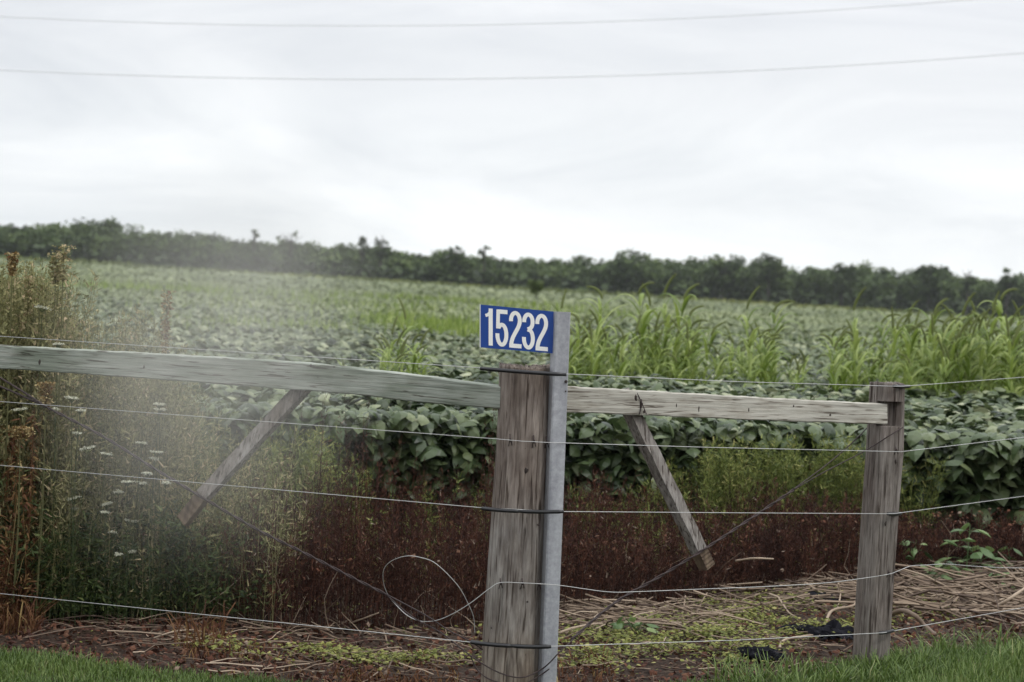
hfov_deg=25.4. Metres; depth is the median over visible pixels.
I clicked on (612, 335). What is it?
foxtail plant
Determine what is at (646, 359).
foxtail plant
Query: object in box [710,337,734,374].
foxtail plant
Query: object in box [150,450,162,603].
wild carrot
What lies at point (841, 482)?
green weeds
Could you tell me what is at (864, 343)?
foxtail plant
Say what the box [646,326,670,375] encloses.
foxtail plant
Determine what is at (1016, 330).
foxtail plant
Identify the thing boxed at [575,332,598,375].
foxtail plant
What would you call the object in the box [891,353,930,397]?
foxtail plant
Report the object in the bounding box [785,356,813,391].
foxtail plant
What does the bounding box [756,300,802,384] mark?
foxtail plant
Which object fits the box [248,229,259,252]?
broadleaf tree
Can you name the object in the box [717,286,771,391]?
foxtail plant
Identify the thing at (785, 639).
fallen stick
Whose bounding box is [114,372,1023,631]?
dead weeds
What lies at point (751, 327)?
foxtail plant
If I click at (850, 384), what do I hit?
foxtail plant
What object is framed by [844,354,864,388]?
foxtail plant
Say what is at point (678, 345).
foxtail plant
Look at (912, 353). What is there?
foxtail plant
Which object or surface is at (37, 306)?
wild carrot
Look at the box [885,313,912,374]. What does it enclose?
foxtail plant
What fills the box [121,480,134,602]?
wild carrot
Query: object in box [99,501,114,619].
wild carrot
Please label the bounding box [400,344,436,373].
foxtail plant
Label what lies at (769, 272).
broadleaf tree
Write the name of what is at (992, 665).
lawn
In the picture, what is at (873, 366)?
foxtail plant
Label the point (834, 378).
foxtail plant
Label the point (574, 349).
foxtail plant
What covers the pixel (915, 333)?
foxtail plant
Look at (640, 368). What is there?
foxtail plant
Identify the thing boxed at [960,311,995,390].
foxtail plant
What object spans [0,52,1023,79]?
power line
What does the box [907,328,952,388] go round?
foxtail plant
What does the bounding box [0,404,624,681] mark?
rusty grass
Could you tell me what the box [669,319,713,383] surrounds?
foxtail plant
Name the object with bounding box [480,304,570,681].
address sign
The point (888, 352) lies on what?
foxtail plant
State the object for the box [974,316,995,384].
foxtail plant
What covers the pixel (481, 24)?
power line
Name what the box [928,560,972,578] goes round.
broadleaf weed
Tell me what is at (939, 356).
foxtail plant
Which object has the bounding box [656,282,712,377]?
foxtail plant
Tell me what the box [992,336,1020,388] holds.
foxtail plant
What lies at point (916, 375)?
foxtail plant
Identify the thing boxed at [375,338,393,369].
foxtail plant
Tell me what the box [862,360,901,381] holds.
foxtail plant
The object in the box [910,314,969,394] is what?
foxtail plant
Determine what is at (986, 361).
foxtail plant
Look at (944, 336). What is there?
foxtail plant
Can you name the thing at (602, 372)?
foxtail plant
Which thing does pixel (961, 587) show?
straw litter
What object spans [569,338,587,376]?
foxtail plant
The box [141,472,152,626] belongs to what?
wild carrot
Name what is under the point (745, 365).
foxtail plant
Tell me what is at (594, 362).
foxtail plant
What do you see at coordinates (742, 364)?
foxtail plant
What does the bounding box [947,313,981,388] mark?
foxtail plant
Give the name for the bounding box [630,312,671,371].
foxtail plant
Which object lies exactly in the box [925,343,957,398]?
foxtail plant
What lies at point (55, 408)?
wild carrot
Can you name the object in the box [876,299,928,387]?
foxtail plant
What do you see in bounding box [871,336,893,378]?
foxtail plant
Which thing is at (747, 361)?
foxtail plant
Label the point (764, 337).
foxtail plant
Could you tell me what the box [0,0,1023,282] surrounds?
sky
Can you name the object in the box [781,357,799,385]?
foxtail plant
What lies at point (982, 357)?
foxtail plant
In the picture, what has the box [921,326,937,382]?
foxtail plant
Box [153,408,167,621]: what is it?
wild carrot
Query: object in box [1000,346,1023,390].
foxtail plant
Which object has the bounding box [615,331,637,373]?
foxtail plant
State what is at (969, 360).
foxtail plant
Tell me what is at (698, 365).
foxtail plant
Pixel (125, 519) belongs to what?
wild carrot
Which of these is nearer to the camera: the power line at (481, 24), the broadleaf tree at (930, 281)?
the power line at (481, 24)
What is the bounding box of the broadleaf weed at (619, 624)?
[610,616,660,636]
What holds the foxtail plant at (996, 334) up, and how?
on the ground at (657, 664)
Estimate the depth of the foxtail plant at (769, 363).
18.80 m
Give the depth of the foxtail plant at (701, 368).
18.79 m
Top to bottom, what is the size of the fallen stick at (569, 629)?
0.038 m
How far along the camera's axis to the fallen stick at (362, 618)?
10.29 m
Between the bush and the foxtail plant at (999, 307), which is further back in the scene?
the bush
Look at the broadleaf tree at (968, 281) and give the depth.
410.53 m
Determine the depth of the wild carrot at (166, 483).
10.09 m
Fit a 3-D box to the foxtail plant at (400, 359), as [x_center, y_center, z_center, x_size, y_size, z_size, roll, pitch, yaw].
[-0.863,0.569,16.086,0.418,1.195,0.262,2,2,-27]
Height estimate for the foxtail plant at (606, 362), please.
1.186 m
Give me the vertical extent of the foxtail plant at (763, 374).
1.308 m
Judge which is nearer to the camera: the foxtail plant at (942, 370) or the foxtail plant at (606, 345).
the foxtail plant at (942, 370)
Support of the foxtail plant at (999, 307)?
on the ground at (657, 664)
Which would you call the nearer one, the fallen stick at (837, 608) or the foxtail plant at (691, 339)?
the fallen stick at (837, 608)
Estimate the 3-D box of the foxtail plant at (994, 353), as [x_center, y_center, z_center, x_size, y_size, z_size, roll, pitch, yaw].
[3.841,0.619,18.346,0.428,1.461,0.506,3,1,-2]
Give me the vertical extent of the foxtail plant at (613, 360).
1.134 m
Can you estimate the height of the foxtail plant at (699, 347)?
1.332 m
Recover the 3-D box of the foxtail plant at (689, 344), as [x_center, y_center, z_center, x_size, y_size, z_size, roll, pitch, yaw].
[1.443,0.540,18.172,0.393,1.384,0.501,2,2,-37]
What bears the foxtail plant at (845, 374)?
on the ground at (657, 664)
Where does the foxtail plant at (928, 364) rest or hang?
on the ground at (657, 664)
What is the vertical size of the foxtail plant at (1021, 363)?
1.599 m
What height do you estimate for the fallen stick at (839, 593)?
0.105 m
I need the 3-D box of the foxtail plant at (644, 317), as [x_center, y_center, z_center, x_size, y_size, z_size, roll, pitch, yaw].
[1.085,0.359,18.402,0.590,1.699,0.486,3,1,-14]
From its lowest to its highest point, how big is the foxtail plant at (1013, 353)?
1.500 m
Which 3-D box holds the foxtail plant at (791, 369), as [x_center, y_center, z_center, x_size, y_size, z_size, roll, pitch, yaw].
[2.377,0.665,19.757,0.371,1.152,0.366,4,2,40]
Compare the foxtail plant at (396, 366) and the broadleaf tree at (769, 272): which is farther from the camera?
the broadleaf tree at (769, 272)
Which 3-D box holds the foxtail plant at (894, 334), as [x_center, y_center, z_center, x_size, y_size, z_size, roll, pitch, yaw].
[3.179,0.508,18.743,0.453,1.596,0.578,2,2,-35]
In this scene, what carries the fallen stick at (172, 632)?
on the ground at (657, 664)
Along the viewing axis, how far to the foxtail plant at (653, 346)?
18.48 m
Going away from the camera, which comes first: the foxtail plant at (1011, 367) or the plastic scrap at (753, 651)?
the plastic scrap at (753, 651)
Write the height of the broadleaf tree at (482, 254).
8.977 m
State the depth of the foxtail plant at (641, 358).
18.21 m
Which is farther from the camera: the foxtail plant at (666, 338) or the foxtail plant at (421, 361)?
the foxtail plant at (666, 338)
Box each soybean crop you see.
[0,257,1023,345]
[19,295,1023,561]
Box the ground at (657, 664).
[0,457,1023,681]
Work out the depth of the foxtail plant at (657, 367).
17.97 m
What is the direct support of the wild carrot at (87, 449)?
on the ground at (657, 664)
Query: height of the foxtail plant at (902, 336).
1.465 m
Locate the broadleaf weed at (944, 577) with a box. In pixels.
[913,560,959,579]
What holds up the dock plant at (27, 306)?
on the ground at (657, 664)
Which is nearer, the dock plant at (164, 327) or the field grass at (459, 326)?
the dock plant at (164, 327)
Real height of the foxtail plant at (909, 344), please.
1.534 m
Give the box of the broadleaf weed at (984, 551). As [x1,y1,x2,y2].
[934,522,995,575]
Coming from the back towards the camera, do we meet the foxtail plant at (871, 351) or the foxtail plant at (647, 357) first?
the foxtail plant at (871, 351)
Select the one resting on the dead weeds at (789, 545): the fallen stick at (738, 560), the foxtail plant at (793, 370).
the fallen stick at (738, 560)
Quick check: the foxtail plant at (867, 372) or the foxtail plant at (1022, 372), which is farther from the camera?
the foxtail plant at (867, 372)
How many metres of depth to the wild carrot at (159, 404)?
10.14 m
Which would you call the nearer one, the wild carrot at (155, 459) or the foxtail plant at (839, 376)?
the wild carrot at (155, 459)
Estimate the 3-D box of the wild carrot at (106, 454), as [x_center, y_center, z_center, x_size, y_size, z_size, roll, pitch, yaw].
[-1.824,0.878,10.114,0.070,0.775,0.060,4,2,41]
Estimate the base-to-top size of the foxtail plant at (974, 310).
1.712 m
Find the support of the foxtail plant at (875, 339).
on the ground at (657, 664)
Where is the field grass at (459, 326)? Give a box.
[8,276,839,343]
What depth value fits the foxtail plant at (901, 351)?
19.21 m
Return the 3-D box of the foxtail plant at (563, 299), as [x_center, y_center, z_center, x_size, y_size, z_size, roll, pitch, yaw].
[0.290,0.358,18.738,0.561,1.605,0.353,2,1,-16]
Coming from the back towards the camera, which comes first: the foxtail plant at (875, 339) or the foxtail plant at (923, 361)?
the foxtail plant at (875, 339)
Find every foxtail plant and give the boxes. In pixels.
[368,316,411,370]
[371,337,418,488]
[375,297,432,366]
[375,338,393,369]
[377,327,417,372]
[380,354,416,372]
[385,341,418,479]
[395,334,434,375]
[400,334,418,371]
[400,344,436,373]
[412,327,441,374]
[541,289,586,357]
[568,313,605,376]
[568,343,595,377]
[569,328,599,375]
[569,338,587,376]
[571,318,587,353]
[573,329,587,367]
[574,329,600,380]
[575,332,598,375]
[579,286,626,371]
[579,320,617,381]
[583,334,609,379]
[586,310,612,381]
[593,325,620,345]
[596,327,624,374]
[596,334,640,377]
[597,343,618,374]
[598,331,613,369]
[605,338,618,363]
[605,349,633,375]
[607,323,640,379]
[608,352,628,371]
[609,329,635,371]
[613,350,631,372]
[614,282,672,374]
[614,316,660,376]
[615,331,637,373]
[624,283,664,375]
[628,329,638,372]
[629,327,648,375]
[629,344,663,374]
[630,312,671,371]
[631,321,673,373]
[632,340,667,376]
[634,340,649,376]
[634,348,663,381]
[636,273,685,376]
[641,328,680,379]
[644,324,670,374]
[645,326,680,380]
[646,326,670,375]
[648,349,670,375]
[651,324,697,380]
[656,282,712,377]
[658,319,682,373]
[662,353,692,380]
[663,333,705,465]
[667,329,712,380]
[669,306,726,384]
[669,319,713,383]
[670,318,697,377]
[671,334,707,383]
[673,350,703,382]
[676,323,706,384]
[679,342,713,383]
[682,327,715,376]
[684,322,737,384]
[692,321,711,376]
[692,348,717,383]
[694,343,733,385]
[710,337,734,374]
[711,350,738,379]
[712,327,742,377]
[716,334,747,383]
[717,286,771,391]
[723,339,757,376]
[725,344,758,384]
[728,347,758,379]
[734,339,754,382]
[737,320,777,383]
[739,324,773,369]
[739,329,786,384]
[742,333,789,381]
[742,337,788,384]
[750,343,792,380]
[751,336,784,377]
[754,327,773,368]
[755,325,789,386]
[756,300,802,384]
[777,356,800,376]
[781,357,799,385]
[782,353,798,381]
[782,357,805,382]
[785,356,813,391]
[790,360,811,392]
[794,348,821,390]
[802,334,851,390]
[812,328,847,386]
[818,332,854,391]
[820,325,861,372]
[822,340,867,391]
[823,287,882,388]
[823,343,859,383]
[828,319,863,385]
[832,321,876,388]
[833,330,875,385]
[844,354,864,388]
[847,333,878,386]
[856,356,894,388]
[857,341,888,382]
[858,342,870,382]
[858,353,876,387]
[859,328,888,378]
[860,313,904,381]
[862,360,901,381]
[867,312,919,381]
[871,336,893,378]
[874,307,914,382]
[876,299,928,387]
[878,358,913,381]
[883,342,891,376]
[884,309,939,383]
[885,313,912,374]
[886,319,934,389]
[888,325,930,384]
[890,321,920,376]
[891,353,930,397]
[892,315,927,389]
[896,344,904,381]
[898,334,924,388]
[902,333,931,388]
[904,298,959,389]
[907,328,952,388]
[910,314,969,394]
[910,335,931,388]
[911,327,931,378]
[912,319,964,384]
[914,326,961,392]
[918,317,972,391]
[919,339,953,397]
[920,319,959,375]
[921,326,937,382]
[923,303,968,387]
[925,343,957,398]
[929,307,946,347]
[930,326,980,397]
[933,292,988,390]
[936,317,992,396]
[937,312,995,394]
[938,336,959,388]
[942,330,978,391]
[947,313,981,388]
[947,341,965,394]
[948,291,1014,393]
[948,342,971,392]
[951,315,1012,391]
[952,296,988,390]
[953,308,1003,391]
[953,320,992,389]
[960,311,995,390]
[970,309,1006,390]
[973,328,1007,394]
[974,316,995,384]
[977,288,1023,383]
[979,305,1023,387]
[987,321,1023,395]
[988,324,1016,387]
[990,342,1023,390]
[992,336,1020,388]
[994,300,1022,381]
[994,314,1023,401]
[995,326,1023,392]
[996,350,1018,391]
[1000,345,1023,396]
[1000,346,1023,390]
[1011,327,1023,394]
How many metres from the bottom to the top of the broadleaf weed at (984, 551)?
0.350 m
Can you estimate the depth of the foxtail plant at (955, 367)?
18.23 m
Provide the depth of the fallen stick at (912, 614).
10.61 m
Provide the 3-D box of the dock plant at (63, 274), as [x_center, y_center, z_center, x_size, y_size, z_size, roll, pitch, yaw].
[-2.049,0.407,10.214,0.118,1.685,0.101,3,1,0]
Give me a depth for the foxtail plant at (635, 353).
19.72 m
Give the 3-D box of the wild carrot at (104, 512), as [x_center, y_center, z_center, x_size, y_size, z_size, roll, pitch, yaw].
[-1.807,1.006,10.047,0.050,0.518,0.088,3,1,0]
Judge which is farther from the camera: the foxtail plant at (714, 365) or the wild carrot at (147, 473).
the foxtail plant at (714, 365)
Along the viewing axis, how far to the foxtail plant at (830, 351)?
18.66 m
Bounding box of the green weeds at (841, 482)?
[222,422,950,600]
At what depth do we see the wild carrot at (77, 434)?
10.07 m
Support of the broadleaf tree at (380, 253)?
on the ground at (657, 664)
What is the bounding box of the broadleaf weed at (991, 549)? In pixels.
[958,545,1005,568]
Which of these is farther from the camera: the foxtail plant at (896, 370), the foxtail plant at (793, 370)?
the foxtail plant at (793, 370)
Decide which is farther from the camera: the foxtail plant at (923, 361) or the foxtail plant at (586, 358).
the foxtail plant at (923, 361)
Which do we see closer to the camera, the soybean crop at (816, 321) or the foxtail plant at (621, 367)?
the foxtail plant at (621, 367)
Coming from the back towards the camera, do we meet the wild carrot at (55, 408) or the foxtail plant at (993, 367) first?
the foxtail plant at (993, 367)
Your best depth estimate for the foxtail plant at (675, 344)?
18.21 m
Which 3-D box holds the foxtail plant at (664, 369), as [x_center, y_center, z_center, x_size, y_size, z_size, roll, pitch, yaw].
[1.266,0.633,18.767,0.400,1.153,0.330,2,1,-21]
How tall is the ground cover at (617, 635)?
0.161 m
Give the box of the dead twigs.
[181,520,1023,632]
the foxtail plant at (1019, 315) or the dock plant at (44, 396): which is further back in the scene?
the foxtail plant at (1019, 315)
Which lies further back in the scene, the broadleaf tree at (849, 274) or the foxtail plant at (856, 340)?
the broadleaf tree at (849, 274)
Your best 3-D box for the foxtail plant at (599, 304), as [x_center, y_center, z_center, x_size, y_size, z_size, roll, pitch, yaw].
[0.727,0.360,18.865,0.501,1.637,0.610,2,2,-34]
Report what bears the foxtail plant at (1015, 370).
on the ground at (657, 664)
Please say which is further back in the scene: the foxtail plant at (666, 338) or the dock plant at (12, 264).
the foxtail plant at (666, 338)
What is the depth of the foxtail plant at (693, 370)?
18.01 m
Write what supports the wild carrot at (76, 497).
on the ground at (657, 664)
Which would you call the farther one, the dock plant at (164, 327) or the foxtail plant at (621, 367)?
the foxtail plant at (621, 367)
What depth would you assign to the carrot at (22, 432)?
9.97 m
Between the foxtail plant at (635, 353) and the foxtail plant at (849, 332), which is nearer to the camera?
the foxtail plant at (849, 332)
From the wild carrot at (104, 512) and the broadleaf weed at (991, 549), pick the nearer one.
the wild carrot at (104, 512)
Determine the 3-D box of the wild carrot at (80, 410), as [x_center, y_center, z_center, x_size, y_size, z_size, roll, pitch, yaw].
[-1.928,0.777,10.014,0.071,0.970,0.052,4,2,35]
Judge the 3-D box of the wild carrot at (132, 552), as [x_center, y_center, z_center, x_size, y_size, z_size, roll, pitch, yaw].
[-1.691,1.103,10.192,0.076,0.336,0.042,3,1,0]
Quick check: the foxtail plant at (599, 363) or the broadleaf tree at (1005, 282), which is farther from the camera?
the broadleaf tree at (1005, 282)
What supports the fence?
on the ground at (657, 664)
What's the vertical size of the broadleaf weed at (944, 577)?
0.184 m
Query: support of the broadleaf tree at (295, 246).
on the ground at (657, 664)
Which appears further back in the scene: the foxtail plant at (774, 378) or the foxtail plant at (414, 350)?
the foxtail plant at (774, 378)
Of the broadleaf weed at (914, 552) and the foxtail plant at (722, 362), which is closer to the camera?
the broadleaf weed at (914, 552)
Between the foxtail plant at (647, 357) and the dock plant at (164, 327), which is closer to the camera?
the dock plant at (164, 327)
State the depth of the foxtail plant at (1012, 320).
18.65 m
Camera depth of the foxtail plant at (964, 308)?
18.67 m
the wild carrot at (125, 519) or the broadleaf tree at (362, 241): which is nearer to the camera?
the wild carrot at (125, 519)
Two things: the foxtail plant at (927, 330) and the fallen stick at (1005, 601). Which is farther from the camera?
the foxtail plant at (927, 330)
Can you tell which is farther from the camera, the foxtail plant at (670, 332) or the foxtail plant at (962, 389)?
the foxtail plant at (670, 332)
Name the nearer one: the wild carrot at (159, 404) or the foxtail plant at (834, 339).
the wild carrot at (159, 404)
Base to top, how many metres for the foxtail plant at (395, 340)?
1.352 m
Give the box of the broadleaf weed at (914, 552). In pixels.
[896,540,938,572]
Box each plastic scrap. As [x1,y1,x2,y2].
[737,645,785,661]
[775,624,814,632]
[797,591,845,600]
[803,619,853,639]
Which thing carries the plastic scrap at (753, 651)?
on the ground at (657, 664)
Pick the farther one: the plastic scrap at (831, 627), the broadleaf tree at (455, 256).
the broadleaf tree at (455, 256)
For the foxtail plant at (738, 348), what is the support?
on the ground at (657, 664)
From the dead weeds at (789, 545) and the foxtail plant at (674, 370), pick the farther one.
the foxtail plant at (674, 370)
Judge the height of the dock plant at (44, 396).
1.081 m
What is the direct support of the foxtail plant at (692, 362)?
on the ground at (657, 664)
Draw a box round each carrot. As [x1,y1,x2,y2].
[4,425,35,615]
[8,407,27,576]
[32,305,51,537]
[50,342,63,616]
[52,407,59,571]
[60,408,85,617]
[61,445,95,626]
[64,396,78,616]
[67,495,81,623]
[69,431,84,622]
[86,530,117,625]
[91,452,111,620]
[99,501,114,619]
[100,510,110,622]
[106,489,123,627]
[113,518,138,616]
[115,552,123,624]
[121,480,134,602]
[121,481,146,619]
[123,441,146,619]
[128,550,141,623]
[140,402,166,621]
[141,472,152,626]
[147,457,158,614]
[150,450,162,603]
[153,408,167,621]
[154,481,171,623]
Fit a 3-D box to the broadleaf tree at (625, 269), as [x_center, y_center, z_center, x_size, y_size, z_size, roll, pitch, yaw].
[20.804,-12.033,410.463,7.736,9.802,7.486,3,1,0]
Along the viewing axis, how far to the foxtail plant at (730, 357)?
19.24 m
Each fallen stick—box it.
[153,629,201,638]
[348,612,378,623]
[558,622,605,633]
[735,557,773,561]
[778,634,812,646]
[804,582,822,592]
[824,603,854,622]
[837,583,840,606]
[892,608,936,635]
[993,587,1023,608]
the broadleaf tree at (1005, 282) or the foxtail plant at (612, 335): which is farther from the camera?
the broadleaf tree at (1005, 282)
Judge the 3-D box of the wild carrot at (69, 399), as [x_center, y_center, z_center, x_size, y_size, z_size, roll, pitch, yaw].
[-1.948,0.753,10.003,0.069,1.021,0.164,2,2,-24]
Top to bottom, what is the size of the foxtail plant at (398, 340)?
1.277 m
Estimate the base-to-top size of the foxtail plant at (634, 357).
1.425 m
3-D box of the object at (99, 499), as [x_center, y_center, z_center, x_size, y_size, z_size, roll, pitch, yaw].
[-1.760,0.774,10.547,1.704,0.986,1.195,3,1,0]
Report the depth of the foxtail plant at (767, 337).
18.32 m
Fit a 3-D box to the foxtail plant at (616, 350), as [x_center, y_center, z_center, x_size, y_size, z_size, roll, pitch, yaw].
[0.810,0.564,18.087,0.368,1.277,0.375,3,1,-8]
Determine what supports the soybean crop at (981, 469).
on the ground at (657, 664)
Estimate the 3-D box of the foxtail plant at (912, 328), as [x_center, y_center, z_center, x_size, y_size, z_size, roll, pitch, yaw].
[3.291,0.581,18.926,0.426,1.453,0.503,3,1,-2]
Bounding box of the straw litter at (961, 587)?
[0,549,1023,681]
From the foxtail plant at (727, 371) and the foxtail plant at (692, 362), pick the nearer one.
the foxtail plant at (692, 362)
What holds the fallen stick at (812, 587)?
on the plastic scrap at (813, 593)
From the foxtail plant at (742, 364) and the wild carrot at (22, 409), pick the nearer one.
the wild carrot at (22, 409)
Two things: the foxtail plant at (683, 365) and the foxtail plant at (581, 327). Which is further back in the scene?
the foxtail plant at (581, 327)
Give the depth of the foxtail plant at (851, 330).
18.85 m
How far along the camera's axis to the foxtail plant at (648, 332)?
18.84 m
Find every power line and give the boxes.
[0,0,960,25]
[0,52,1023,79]
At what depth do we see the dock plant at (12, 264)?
10.10 m
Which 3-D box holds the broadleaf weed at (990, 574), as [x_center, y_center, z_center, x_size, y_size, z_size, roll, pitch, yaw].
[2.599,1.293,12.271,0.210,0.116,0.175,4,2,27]
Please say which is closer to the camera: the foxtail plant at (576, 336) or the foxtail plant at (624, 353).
the foxtail plant at (576, 336)
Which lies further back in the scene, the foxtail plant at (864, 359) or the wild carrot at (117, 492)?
the foxtail plant at (864, 359)
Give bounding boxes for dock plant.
[0,251,19,561]
[18,275,37,538]
[34,381,55,623]
[43,252,62,549]
[46,244,76,613]
[160,290,175,454]
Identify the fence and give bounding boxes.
[0,336,1023,681]
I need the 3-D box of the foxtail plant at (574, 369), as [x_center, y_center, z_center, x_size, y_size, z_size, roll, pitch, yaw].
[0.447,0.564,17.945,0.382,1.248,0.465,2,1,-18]
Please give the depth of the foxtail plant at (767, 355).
18.06 m
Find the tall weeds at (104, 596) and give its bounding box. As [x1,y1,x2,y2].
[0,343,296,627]
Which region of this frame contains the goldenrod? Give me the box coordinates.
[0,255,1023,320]
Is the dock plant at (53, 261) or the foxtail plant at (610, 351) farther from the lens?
the foxtail plant at (610, 351)
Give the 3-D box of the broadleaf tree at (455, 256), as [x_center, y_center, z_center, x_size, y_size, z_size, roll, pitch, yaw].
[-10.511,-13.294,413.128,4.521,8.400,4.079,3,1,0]
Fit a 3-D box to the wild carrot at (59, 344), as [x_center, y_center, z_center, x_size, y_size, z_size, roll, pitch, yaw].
[-2.023,0.631,10.010,0.053,1.252,0.059,2,2,-24]
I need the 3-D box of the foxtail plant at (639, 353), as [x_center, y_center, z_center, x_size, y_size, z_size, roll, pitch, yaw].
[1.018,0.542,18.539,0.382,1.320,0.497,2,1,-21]
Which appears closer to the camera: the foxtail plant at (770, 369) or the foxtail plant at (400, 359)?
the foxtail plant at (400, 359)
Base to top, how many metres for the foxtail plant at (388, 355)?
1.195 m
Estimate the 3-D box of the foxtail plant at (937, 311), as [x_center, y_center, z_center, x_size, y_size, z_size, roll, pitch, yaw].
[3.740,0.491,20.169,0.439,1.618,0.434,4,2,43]
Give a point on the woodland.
(101, 235)
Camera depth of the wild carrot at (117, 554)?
10.09 m
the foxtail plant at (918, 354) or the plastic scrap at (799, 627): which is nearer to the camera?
the plastic scrap at (799, 627)
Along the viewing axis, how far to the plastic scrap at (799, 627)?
10.57 m
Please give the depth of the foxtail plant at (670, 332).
20.36 m
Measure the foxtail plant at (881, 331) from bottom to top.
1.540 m
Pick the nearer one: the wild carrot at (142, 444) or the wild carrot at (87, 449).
the wild carrot at (87, 449)
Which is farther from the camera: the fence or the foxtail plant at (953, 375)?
the foxtail plant at (953, 375)
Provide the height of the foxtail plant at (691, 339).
1.309 m
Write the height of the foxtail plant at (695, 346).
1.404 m
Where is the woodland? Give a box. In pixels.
[0,216,1023,317]
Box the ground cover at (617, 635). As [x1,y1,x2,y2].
[10,575,1023,681]
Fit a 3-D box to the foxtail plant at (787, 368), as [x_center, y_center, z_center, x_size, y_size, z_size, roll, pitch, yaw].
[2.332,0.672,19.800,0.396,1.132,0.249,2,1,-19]
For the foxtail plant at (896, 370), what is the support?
on the ground at (657, 664)
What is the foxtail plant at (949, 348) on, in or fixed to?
on the ground at (657, 664)
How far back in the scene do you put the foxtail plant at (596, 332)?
18.30 m
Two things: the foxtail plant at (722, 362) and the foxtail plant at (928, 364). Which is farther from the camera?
the foxtail plant at (722, 362)
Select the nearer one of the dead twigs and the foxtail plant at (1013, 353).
the dead twigs
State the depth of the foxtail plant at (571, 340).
18.08 m
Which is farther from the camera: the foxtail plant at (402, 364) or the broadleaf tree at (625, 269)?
the broadleaf tree at (625, 269)
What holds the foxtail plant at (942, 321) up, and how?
on the ground at (657, 664)
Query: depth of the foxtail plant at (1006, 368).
18.46 m
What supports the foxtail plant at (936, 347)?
on the ground at (657, 664)
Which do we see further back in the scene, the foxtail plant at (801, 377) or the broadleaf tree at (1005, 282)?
the broadleaf tree at (1005, 282)
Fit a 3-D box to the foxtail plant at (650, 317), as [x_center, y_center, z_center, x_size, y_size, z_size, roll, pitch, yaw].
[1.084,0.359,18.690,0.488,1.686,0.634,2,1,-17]
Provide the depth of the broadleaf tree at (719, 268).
410.26 m
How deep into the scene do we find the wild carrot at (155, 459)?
10.12 m
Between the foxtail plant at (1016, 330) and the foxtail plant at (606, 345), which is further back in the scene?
the foxtail plant at (606, 345)
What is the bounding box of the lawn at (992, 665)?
[0,623,1023,681]
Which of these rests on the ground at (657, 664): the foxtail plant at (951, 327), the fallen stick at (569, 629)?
the foxtail plant at (951, 327)
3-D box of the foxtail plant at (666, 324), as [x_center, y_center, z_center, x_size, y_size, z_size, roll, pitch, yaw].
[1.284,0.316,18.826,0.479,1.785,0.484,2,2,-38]
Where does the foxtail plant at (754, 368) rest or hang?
on the ground at (657, 664)
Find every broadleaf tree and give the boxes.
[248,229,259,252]
[275,231,303,256]
[356,236,370,276]
[373,235,390,277]
[442,245,466,281]
[477,244,491,284]
[606,247,647,291]
[702,254,748,298]
[753,252,787,301]
[826,262,858,305]
[914,264,946,312]
[960,270,977,314]
[995,267,1018,316]
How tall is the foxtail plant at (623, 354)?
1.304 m
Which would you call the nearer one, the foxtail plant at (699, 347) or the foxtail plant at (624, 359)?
the foxtail plant at (624, 359)
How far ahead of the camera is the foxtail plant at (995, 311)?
18.58 m
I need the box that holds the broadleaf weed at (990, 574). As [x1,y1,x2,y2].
[979,571,1015,589]
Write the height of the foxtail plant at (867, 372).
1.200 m
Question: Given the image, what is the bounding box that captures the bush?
[526,279,543,294]
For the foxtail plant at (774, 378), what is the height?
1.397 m
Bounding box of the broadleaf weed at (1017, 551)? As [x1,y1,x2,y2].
[985,546,1022,571]
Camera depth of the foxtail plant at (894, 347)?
18.19 m
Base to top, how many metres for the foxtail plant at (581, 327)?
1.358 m
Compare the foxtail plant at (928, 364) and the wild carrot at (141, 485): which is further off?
the foxtail plant at (928, 364)
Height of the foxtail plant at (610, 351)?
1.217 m
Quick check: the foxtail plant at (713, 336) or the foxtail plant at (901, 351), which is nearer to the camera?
the foxtail plant at (713, 336)
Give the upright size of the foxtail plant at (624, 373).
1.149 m
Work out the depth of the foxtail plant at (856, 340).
18.04 m
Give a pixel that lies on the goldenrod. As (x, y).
(442, 283)
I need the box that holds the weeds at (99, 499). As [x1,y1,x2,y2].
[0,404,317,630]
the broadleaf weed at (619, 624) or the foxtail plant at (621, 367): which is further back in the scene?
the foxtail plant at (621, 367)
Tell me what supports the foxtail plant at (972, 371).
on the ground at (657, 664)
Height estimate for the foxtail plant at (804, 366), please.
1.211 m
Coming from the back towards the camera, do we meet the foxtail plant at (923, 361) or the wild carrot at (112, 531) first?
the foxtail plant at (923, 361)
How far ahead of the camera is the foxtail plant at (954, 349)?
18.21 m
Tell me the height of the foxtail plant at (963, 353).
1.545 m
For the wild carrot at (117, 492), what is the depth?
10.02 m
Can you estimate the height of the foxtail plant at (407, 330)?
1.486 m

